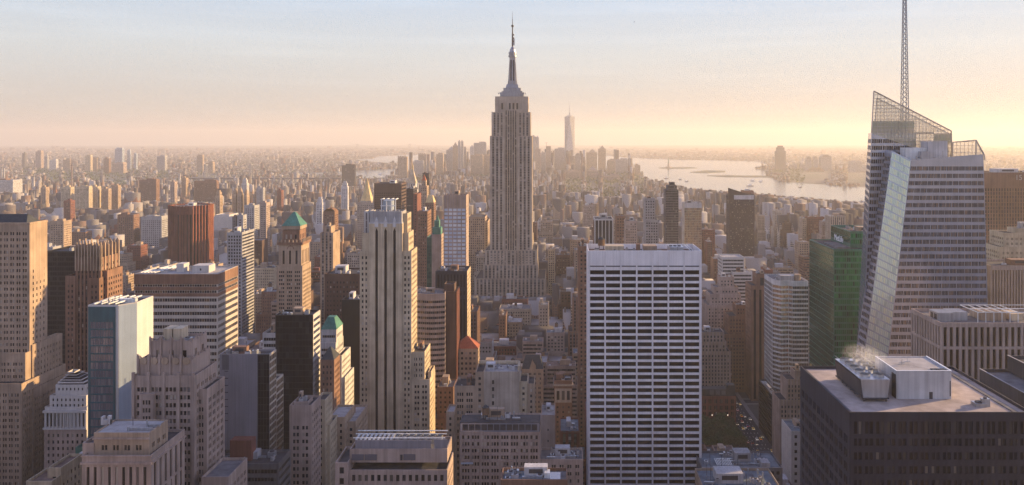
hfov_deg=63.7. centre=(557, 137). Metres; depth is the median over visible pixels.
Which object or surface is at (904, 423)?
window
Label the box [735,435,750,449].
park tree
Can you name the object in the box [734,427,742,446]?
park tree
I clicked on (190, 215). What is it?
window
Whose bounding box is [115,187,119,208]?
window
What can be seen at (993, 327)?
window
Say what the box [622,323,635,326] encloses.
window
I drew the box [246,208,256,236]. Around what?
window
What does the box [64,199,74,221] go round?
housing tower
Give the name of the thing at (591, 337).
window
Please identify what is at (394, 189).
dark brown tower
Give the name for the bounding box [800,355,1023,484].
dark office block
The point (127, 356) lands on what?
window
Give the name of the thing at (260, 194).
housing tower
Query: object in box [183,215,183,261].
window
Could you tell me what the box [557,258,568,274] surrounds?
window
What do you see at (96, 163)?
skyline tower
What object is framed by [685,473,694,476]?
window
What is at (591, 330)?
window
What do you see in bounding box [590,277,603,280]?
window
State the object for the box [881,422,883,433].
window
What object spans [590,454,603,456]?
window
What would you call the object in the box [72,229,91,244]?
city building
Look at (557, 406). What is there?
window
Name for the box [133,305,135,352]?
window
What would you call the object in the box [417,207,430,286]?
brown pier tower
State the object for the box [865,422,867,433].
window
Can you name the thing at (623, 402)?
window
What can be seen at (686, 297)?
window
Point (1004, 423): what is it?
window
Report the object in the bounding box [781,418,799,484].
white slim block
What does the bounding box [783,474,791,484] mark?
city building
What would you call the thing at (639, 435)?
window
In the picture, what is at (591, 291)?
window
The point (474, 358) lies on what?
window
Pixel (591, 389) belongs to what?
window
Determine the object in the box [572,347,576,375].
city building
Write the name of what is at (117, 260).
window
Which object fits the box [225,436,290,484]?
dark low block
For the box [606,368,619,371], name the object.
window
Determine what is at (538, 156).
window
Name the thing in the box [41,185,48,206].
housing tower
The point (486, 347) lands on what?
city building
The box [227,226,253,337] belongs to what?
grey grid tower
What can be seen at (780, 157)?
harbour tower
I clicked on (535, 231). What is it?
city building
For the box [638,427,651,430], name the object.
window
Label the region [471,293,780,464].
road
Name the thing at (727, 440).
park tree
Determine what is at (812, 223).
city building
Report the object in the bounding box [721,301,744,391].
brown stepped tower
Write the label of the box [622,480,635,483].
window
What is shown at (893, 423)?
window
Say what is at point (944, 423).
window
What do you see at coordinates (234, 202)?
housing tower
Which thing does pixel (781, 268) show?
city building
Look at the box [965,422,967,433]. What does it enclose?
window
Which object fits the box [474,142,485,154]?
downtown tower
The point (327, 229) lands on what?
window
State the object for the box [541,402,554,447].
blank annex block
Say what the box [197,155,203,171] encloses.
skyline tower
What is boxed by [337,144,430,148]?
suspension bridge
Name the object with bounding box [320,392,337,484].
narrow cream block
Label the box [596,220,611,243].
window
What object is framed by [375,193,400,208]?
window
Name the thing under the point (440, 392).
window
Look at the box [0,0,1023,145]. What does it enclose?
sky
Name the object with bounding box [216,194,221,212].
window
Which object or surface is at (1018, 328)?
window
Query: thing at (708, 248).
city building
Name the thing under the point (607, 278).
window
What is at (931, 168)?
window
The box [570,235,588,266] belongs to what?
city building
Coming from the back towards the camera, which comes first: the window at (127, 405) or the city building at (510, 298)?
the city building at (510, 298)
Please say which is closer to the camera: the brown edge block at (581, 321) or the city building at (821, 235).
the brown edge block at (581, 321)
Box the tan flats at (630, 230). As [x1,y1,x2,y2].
[624,217,636,243]
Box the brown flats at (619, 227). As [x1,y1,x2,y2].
[615,213,624,243]
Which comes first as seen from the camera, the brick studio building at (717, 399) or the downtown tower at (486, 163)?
the brick studio building at (717, 399)
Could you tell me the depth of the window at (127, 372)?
403.61 m
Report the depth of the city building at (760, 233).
1732.46 m
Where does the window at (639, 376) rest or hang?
in the office tower at (643, 364)
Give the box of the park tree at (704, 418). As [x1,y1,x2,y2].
[702,414,709,421]
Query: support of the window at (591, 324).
in the office tower at (643, 364)
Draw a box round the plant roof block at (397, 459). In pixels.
[335,430,452,484]
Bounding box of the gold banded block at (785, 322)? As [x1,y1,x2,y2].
[764,274,807,390]
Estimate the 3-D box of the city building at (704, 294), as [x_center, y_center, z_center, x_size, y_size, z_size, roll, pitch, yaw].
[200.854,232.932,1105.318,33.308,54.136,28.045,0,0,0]
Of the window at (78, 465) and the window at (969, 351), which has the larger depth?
the window at (969, 351)
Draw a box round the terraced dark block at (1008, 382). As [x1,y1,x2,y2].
[979,355,1023,406]
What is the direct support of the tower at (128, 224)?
on the ground
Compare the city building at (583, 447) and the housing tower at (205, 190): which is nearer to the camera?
the city building at (583, 447)
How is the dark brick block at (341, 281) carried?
on the ground
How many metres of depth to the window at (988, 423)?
231.38 m
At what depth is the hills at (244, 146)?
24514.76 m
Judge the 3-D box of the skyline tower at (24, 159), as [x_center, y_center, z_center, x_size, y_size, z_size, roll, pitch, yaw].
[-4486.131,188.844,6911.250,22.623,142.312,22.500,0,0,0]
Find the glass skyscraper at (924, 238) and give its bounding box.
[855,0,987,365]
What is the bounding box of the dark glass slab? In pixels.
[47,244,77,363]
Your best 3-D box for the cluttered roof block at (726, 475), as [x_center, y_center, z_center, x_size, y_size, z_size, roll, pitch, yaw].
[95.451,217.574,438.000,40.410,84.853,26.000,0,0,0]
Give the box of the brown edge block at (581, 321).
[577,238,587,444]
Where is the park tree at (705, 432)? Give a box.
[702,429,709,440]
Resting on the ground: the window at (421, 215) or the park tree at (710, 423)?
the park tree at (710, 423)
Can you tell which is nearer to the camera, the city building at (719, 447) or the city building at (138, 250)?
the city building at (719, 447)
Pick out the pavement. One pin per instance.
(744, 404)
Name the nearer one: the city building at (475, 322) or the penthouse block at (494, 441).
the penthouse block at (494, 441)
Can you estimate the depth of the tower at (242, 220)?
1300.20 m
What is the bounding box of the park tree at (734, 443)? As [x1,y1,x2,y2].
[728,435,737,447]
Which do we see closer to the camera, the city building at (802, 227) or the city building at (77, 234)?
the city building at (802, 227)
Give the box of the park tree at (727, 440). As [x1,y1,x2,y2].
[722,435,733,445]
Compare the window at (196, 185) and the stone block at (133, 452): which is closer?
the stone block at (133, 452)
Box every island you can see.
[662,167,694,168]
[693,170,724,172]
[707,175,772,177]
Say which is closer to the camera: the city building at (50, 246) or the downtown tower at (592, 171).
the city building at (50, 246)
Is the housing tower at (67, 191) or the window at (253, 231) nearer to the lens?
the window at (253, 231)
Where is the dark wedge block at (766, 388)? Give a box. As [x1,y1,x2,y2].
[759,379,774,445]
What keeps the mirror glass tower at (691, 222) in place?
on the ground
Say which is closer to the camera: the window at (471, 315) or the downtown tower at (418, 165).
the window at (471, 315)
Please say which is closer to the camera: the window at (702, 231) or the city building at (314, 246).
the city building at (314, 246)
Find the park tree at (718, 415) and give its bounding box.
[714,412,726,420]
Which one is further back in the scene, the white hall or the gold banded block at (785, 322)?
the white hall
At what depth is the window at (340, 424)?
470.26 m
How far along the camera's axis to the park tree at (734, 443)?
669.63 m
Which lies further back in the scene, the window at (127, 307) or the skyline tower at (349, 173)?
the skyline tower at (349, 173)
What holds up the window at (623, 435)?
in the office tower at (643, 364)
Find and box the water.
[22,154,864,201]
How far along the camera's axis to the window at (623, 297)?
498.76 m
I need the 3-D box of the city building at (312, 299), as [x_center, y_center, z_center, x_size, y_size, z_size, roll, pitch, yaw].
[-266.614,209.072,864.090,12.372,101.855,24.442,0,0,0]
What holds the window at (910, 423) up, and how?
in the dark office block at (905, 420)
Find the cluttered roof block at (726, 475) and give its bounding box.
[695,465,778,484]
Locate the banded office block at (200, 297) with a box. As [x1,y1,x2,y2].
[134,262,237,375]
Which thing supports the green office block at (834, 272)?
on the ground
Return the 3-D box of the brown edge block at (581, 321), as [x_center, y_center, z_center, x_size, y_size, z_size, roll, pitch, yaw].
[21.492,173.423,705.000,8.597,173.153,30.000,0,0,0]
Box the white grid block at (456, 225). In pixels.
[443,190,468,265]
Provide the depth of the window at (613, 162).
6000.91 m
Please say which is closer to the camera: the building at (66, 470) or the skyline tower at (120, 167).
the building at (66, 470)
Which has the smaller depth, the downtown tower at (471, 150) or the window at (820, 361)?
the window at (820, 361)
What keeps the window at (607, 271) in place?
in the office tower at (643, 364)
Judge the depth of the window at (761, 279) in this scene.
816.51 m
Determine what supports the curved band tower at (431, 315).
on the ground
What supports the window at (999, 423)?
in the dark office block at (905, 420)
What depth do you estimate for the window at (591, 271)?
498.76 m
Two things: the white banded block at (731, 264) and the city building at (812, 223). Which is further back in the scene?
the city building at (812, 223)
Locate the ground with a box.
[23,145,1023,447]
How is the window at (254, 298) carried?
in the city building at (257, 301)
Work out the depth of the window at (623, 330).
498.76 m
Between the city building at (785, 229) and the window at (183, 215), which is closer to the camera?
the window at (183, 215)
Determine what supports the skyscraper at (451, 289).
on the ground
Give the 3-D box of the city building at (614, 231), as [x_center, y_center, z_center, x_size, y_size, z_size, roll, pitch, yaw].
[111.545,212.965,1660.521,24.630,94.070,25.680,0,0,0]
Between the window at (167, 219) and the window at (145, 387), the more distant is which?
the window at (167, 219)
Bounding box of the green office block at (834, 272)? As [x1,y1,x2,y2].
[809,225,862,365]
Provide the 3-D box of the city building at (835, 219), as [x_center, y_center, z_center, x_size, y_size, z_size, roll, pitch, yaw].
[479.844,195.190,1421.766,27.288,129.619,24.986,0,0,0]
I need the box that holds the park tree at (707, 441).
[702,437,712,444]
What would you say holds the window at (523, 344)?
in the city building at (532, 344)
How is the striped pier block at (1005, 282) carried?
on the ground
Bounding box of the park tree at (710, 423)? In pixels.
[702,420,714,433]
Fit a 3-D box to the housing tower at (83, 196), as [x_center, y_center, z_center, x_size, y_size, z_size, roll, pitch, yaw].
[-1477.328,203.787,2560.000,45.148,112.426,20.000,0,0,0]
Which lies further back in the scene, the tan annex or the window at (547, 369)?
the window at (547, 369)
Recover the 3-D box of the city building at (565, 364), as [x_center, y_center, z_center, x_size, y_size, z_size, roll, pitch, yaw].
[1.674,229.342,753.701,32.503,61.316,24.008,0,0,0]
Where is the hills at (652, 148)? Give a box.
[590,148,747,149]
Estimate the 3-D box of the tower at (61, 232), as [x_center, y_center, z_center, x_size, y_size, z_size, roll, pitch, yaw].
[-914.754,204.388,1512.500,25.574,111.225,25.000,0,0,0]
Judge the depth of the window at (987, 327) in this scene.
400.86 m
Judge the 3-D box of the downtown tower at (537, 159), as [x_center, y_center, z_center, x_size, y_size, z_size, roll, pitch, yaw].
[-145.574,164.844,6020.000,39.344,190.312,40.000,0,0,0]
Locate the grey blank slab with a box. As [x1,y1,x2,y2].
[220,341,282,448]
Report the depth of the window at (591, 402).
498.76 m
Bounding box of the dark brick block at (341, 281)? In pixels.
[324,264,359,321]
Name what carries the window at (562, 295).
in the city building at (565, 299)
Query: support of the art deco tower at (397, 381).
on the ground
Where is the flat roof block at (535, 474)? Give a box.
[501,460,567,484]
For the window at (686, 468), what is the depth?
498.76 m
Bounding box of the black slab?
[342,291,359,404]
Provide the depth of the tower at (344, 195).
2300.00 m
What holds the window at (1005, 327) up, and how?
in the pier office block at (970, 341)
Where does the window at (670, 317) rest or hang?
in the office tower at (643, 364)
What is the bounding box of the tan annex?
[446,404,456,484]
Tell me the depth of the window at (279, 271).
740.54 m
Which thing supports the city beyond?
on the ground
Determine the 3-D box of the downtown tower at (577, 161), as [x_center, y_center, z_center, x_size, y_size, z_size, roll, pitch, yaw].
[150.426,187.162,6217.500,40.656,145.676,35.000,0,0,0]
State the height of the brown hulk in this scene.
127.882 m
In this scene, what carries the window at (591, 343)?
in the office tower at (643, 364)
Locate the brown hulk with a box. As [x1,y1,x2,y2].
[469,214,489,292]
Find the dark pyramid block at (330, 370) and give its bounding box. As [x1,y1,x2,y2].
[320,346,339,409]
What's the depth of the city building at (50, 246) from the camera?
1308.21 m
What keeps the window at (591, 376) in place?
in the office tower at (643, 364)
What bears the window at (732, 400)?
in the brick studio building at (717, 399)
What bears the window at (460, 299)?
in the pilaster tower at (460, 275)
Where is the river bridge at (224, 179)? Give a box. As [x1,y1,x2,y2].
[188,164,341,183]
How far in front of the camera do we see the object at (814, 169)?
6302.00 m
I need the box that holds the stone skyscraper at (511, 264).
[475,11,545,296]
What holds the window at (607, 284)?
in the office tower at (643, 364)
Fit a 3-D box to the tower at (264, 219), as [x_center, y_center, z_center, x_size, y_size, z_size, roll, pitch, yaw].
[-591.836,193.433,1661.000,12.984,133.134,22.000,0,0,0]
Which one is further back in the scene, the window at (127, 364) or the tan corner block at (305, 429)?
the tan corner block at (305, 429)
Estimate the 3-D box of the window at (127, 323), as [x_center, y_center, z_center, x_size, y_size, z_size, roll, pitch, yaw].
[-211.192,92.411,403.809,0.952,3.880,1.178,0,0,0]
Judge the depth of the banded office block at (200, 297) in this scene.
520.30 m
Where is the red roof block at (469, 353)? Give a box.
[459,336,479,376]
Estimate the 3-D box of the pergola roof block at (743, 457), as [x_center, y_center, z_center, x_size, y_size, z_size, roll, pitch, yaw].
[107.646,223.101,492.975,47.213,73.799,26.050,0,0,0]
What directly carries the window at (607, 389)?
in the office tower at (643, 364)
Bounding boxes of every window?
[0,232,59,484]
[36,152,41,164]
[36,280,59,372]
[47,253,74,362]
[48,434,82,462]
[51,224,70,247]
[53,387,87,406]
[62,189,73,204]
[63,465,78,484]
[65,203,72,221]
[68,260,120,370]
[75,189,90,207]
[87,467,88,484]
[91,322,112,436]
[94,467,96,484]
[102,467,103,484]
[109,467,110,484]
[115,158,121,162]
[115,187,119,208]
[116,467,117,484]
[119,217,138,245]
[123,467,124,484]
[126,306,129,313]
[126,314,129,321]
[126,322,129,329]
[126,330,129,337]
[126,338,129,346]
[126,346,129,354]
[126,354,129,362]
[126,362,129,370]
[126,371,129,378]
[126,379,129,386]
[126,387,129,394]
[126,395,129,403]
[126,403,129,411]
[128,248,141,268]
[130,467,131,484]
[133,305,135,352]
[135,278,233,374]
[137,467,138,484]
[138,387,202,484]
[140,183,158,200]
[143,219,167,245]
[144,467,145,484]
[165,471,180,484]
[175,215,175,260]
[178,215,178,261]
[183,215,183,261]
[187,215,187,261]
[190,215,191,265]
[194,214,194,264]
[195,184,218,199]
[197,214,197,263]
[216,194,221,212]
[228,236,240,335]
[238,192,242,212]
[242,231,253,334]
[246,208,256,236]
[254,270,269,287]
[254,298,258,332]
[260,295,274,330]
[261,206,268,253]
[264,338,274,346]
[272,305,275,322]
[273,352,282,448]
[276,316,311,448]
[279,271,299,311]
[279,457,289,484]
[311,273,319,282]
[314,316,318,394]
[322,229,330,324]
[322,335,334,356]
[323,366,331,390]
[327,281,357,319]
[336,331,349,371]
[340,424,356,454]
[342,167,353,185]
[348,256,358,266]
[358,205,369,245]
[362,256,426,435]
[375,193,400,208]
[398,158,404,178]
[402,184,404,208]
[407,191,411,229]
[417,300,444,409]
[421,182,425,207]
[421,215,425,286]
[423,173,428,184]
[427,238,430,286]
[435,392,450,434]
[448,158,451,170]
[453,161,456,170]
[457,377,531,481]
[460,299,464,339]
[461,352,475,374]
[462,435,537,484]
[469,219,486,291]
[471,156,479,168]
[471,315,475,339]
[475,258,484,276]
[477,112,543,296]
[494,349,514,354]
[508,324,519,336]
[521,344,541,362]
[529,373,540,411]
[537,155,539,166]
[540,309,546,325]
[541,223,551,242]
[545,369,576,415]
[548,336,562,350]
[549,252,553,295]
[552,465,578,482]
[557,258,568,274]
[557,406,569,441]
[560,295,570,318]
[563,437,576,444]
[570,301,575,353]
[581,251,585,444]
[587,207,590,224]
[589,154,596,169]
[590,266,698,483]
[590,270,603,273]
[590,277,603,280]
[590,283,603,286]
[590,290,603,293]
[590,296,603,299]
[590,303,603,306]
[590,310,603,313]
[590,316,603,319]
[590,323,603,326]
[590,329,603,332]
[590,336,603,339]
[590,342,603,345]
[590,355,603,358]
[590,362,603,365]
[590,368,603,371]
[590,375,603,378]
[590,382,603,384]
[590,388,603,391]
[590,395,603,398]
[590,401,603,404]
[590,414,603,417]
[590,421,603,424]
[590,427,603,430]
[590,434,603,437]
[590,441,603,443]
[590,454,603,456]
[590,460,603,463]
[590,473,603,476]
[590,480,603,483]
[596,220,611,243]
[606,277,619,280]
[606,283,619,286]
[606,290,619,293]
[606,303,619,306]
[606,316,619,319]
[606,329,619,332]
[606,336,619,339]
[606,342,619,345]
[606,355,619,358]
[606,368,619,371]
[606,375,619,378]
[606,382,619,384]
[606,388,619,391]
[606,395,619,398]
[606,408,619,411]
[606,421,619,424]
[606,434,619,437]
[606,441,619,443]
[606,447,619,450]
[606,454,619,456]
[606,460,619,463]
[606,473,619,476]
[606,480,619,483]
[608,161,614,169]
[617,218,623,242]
[622,270,635,273]
[622,283,635,286]
[622,290,635,293]
[622,296,635,299]
[622,310,635,313]
[622,316,635,319]
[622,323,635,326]
[622,329,635,332]
[622,336,635,339]
[622,342,635,345]
[622,349,635,352]
[622,368,635,371]
[622,375,635,378]
[622,382,635,384]
[622,395,635,398]
[622,401,635,404]
[622,421,635,424]
[622,427,635,430]
[622,434,635,437]
[622,454,635,456]
[622,460,635,463]
[622,473,635,476]
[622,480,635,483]
[638,336,651,339]
[638,375,651,378]
[638,414,651,417]
[638,421,651,424]
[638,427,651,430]
[638,434,651,437]
[638,441,651,443]
[638,454,651,456]
[638,473,651,476]
[646,201,656,242]
[653,480,666,483]
[666,183,677,243]
[669,310,682,313]
[669,316,682,319]
[669,323,682,326]
[669,401,682,404]
[669,408,682,411]
[669,414,682,417]
[685,208,701,249]
[685,296,698,299]
[685,355,698,358]
[685,368,698,371]
[685,375,698,378]
[685,441,698,443]
[685,447,698,450]
[685,467,695,469]
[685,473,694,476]
[702,231,714,262]
[703,336,728,385]
[703,399,733,419]
[709,281,738,326]
[723,260,750,300]
[725,309,743,388]
[730,200,753,253]
[754,290,755,398]
[758,217,764,242]
[759,290,760,378]
[759,382,769,438]
[760,278,763,285]
[766,280,772,384]
[773,285,792,390]
[781,376,799,416]
[793,286,807,365]
[796,243,807,268]
[799,257,808,288]
[810,226,849,365]
[821,158,827,165]
[826,217,843,238]
[835,234,862,357]
[854,422,856,433]
[854,439,1022,484]
[857,139,914,358]
[864,153,909,365]
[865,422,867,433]
[870,422,872,433]
[876,422,878,433]
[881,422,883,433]
[887,422,889,433]
[889,166,986,353]
[892,422,894,433]
[898,422,900,433]
[903,422,905,433]
[909,422,911,433]
[914,422,916,433]
[925,422,927,433]
[934,136,949,141]
[936,422,938,433]
[943,422,945,433]
[944,327,945,345]
[944,350,1019,379]
[947,422,949,433]
[950,327,951,345]
[954,422,956,433]
[956,327,957,345]
[958,422,960,433]
[962,327,963,345]
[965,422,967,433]
[968,327,970,345]
[974,327,976,345]
[976,422,978,433]
[981,327,982,345]
[985,188,1023,241]
[986,236,1021,258]
[987,327,988,345]
[987,422,989,433]
[992,270,1021,307]
[993,327,994,345]
[998,422,1000,433]
[999,327,1000,345]
[1003,422,1005,433]
[1005,327,1006,345]
[1009,422,1011,433]
[1011,327,1013,345]
[1014,422,1016,433]
[1017,327,1019,345]
[1020,422,1022,433]
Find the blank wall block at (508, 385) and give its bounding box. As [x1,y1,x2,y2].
[454,360,534,484]
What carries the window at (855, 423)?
in the dark office block at (905, 420)
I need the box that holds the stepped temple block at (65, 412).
[43,369,87,468]
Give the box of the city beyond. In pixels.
[0,146,1023,376]
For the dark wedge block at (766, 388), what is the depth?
713.89 m
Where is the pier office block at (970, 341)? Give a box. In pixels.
[911,305,1023,380]
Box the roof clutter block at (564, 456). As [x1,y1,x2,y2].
[540,444,582,484]
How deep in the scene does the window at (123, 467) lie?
330.63 m
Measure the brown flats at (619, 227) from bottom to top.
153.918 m
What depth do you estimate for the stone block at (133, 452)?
333.50 m
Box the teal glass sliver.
[427,234,431,286]
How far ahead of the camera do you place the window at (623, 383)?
498.76 m
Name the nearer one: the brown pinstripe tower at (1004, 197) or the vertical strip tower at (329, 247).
the brown pinstripe tower at (1004, 197)
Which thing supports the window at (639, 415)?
in the office tower at (643, 364)
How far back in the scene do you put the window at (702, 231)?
1412.18 m
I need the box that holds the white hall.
[214,213,238,229]
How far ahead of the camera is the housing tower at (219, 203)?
2300.20 m
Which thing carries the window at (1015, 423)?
in the dark office block at (905, 420)
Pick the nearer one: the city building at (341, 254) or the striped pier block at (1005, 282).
the striped pier block at (1005, 282)
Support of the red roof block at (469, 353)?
on the ground
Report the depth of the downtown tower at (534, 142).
6300.00 m
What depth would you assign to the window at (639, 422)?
498.76 m
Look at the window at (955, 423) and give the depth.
231.38 m
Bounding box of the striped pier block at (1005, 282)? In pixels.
[986,256,1023,307]
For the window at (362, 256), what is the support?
in the art deco tower at (397, 381)
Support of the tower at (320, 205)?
on the ground
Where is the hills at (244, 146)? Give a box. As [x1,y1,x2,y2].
[0,146,576,147]
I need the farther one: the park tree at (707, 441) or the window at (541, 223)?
the window at (541, 223)
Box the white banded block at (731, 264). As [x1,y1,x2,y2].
[718,254,751,300]
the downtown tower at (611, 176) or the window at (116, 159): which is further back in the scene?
the window at (116, 159)
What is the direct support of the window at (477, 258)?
in the city building at (480, 259)
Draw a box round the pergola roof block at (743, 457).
[696,448,782,484]
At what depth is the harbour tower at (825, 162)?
6500.20 m
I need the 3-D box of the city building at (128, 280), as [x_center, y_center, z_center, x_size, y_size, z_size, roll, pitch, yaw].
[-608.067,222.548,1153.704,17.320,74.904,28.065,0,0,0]
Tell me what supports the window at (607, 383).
in the office tower at (643, 364)
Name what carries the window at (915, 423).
in the dark office block at (905, 420)
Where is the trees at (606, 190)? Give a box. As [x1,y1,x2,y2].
[1,156,804,200]
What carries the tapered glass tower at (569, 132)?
on the ground
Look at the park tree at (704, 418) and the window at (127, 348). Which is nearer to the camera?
the window at (127, 348)
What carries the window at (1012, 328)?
in the pier office block at (970, 341)
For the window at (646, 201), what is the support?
in the twin step tower at (650, 228)
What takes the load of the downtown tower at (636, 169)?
on the ground
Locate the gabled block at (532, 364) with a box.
[522,354,543,412]
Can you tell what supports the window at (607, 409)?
in the office tower at (643, 364)
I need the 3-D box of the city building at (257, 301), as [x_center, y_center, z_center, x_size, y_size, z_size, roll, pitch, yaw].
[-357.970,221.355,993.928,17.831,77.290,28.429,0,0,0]
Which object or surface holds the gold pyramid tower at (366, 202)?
on the ground
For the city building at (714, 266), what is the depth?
1218.49 m
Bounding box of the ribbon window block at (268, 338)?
[262,322,274,348]
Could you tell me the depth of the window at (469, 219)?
1380.14 m
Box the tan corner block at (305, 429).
[289,389,320,484]
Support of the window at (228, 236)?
in the grey grid tower at (240, 248)
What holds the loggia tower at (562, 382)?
on the ground
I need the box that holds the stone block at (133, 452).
[80,415,185,484]
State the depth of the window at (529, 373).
650.34 m
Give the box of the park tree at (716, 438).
[707,433,722,444]
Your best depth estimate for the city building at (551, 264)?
1299.34 m
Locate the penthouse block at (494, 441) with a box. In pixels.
[460,404,540,484]
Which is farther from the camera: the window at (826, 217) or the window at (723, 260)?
the window at (826, 217)
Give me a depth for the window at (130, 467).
330.63 m
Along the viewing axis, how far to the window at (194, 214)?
1295.26 m
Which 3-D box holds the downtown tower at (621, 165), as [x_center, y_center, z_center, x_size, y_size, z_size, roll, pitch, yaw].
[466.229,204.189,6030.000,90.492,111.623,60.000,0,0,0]
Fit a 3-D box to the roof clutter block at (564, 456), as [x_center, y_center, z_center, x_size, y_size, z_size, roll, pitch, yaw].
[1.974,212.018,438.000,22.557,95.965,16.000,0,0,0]
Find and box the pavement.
[735,392,769,450]
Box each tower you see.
[0,214,67,484]
[22,152,26,168]
[36,150,43,167]
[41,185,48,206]
[45,155,48,169]
[50,159,57,170]
[50,219,71,247]
[61,185,73,207]
[63,158,72,171]
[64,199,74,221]
[65,238,122,371]
[74,185,92,209]
[85,155,92,171]
[88,295,152,438]
[92,185,100,207]
[93,157,98,170]
[102,187,110,209]
[103,157,110,173]
[112,162,126,173]
[112,184,120,209]
[115,148,123,162]
[117,212,138,245]
[127,149,130,170]
[131,325,246,484]
[134,152,137,170]
[139,178,159,200]
[141,215,167,246]
[157,155,166,171]
[168,202,213,265]
[170,180,176,201]
[182,176,187,198]
[194,179,218,201]
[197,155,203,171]
[205,161,214,173]
[215,190,222,214]
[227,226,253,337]
[232,188,236,212]
[232,215,236,230]
[237,188,243,213]
[237,213,246,228]
[241,178,248,192]
[244,190,248,204]
[244,203,258,237]
[257,186,264,207]
[260,201,269,253]
[275,306,319,448]
[276,212,310,313]
[277,188,283,211]
[316,197,324,223]
[320,222,339,330]
[320,315,353,404]
[323,208,337,230]
[341,181,348,209]
[342,164,355,185]
[356,178,373,248]
[360,198,434,435]
[374,180,405,209]
[398,156,407,178]
[406,186,416,229]
[407,164,417,191]
[413,160,423,176]
[413,192,420,246]
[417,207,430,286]
[417,286,445,411]
[418,153,426,172]
[420,175,428,208]
[423,172,429,194]
[425,195,435,233]
[432,215,443,286]
[435,264,470,339]
[436,153,443,173]
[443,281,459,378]
[446,146,452,170]
[453,142,457,170]
[458,140,460,168]
[461,140,463,168]
[464,147,466,168]
[470,145,473,166]
[471,154,482,174]
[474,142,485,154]
[483,154,489,174]
[532,135,535,161]
[535,147,540,169]
[536,136,538,148]
[541,151,545,172]
[546,143,550,167]
[553,369,572,443]
[555,147,564,169]
[565,101,574,156]
[566,170,580,178]
[575,153,579,169]
[586,149,596,169]
[586,166,597,177]
[586,237,701,484]
[593,212,612,243]
[598,146,605,169]
[603,174,619,180]
[608,159,614,173]
[615,158,627,173]
[634,164,639,174]
[643,196,658,243]
[663,182,678,243]
[682,200,701,249]
[702,273,740,326]
[702,325,730,385]
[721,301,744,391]
[726,188,754,255]
[745,269,766,400]
[775,146,785,169]
[790,164,796,169]
[799,163,804,169]
[805,156,811,170]
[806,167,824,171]
[812,156,817,166]
[819,155,831,170]
[848,160,861,171]
[984,168,1023,242]
[986,222,1023,258]
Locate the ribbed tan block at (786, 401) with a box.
[772,363,799,463]
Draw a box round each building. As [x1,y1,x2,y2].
[26,454,81,484]
[47,243,60,250]
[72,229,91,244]
[75,438,87,453]
[111,224,116,235]
[120,251,135,273]
[123,269,133,291]
[127,241,148,269]
[155,259,179,266]
[208,259,222,265]
[238,337,255,346]
[249,340,261,348]
[254,238,267,264]
[254,262,276,289]
[254,288,265,332]
[256,282,275,339]
[271,299,275,323]
[309,238,319,269]
[311,267,319,283]
[311,290,313,309]
[314,254,319,266]
[340,239,343,263]
[347,247,361,267]
[435,374,456,435]
[471,304,479,341]
[474,252,484,293]
[480,334,496,359]
[494,338,515,354]
[498,292,527,310]
[498,309,506,338]
[499,302,531,324]
[507,313,522,336]
[516,335,548,362]
[533,221,536,241]
[536,351,546,376]
[538,298,548,325]
[539,218,552,242]
[543,322,567,355]
[544,354,576,416]
[548,245,554,296]
[556,251,569,275]
[558,288,570,318]
[560,417,579,447]
[568,287,576,355]
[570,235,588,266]
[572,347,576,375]
[574,247,576,277]
[580,400,585,484]
[583,203,594,224]
[591,225,592,239]
[613,220,614,243]
[702,224,716,262]
[702,290,705,298]
[702,383,735,421]
[702,442,713,450]
[704,238,712,273]
[711,254,717,283]
[712,443,732,450]
[741,189,753,193]
[755,213,765,246]
[761,263,772,273]
[771,207,781,246]
[773,263,793,273]
[780,220,791,247]
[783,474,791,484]
[795,238,808,269]
[798,216,806,240]
[798,252,808,288]
[805,215,823,241]
[817,219,824,238]
[825,213,844,238]
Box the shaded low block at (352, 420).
[333,399,367,458]
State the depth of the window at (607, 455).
498.76 m
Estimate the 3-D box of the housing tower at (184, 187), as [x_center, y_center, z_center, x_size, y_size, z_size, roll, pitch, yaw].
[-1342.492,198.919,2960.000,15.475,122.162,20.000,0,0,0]
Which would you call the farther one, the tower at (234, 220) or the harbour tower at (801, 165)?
the harbour tower at (801, 165)
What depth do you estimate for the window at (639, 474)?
498.76 m
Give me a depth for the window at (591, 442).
498.76 m
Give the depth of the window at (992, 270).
560.49 m
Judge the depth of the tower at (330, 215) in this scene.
1500.00 m
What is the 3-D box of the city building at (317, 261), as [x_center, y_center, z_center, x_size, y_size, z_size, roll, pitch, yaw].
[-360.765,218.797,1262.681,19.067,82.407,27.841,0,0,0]

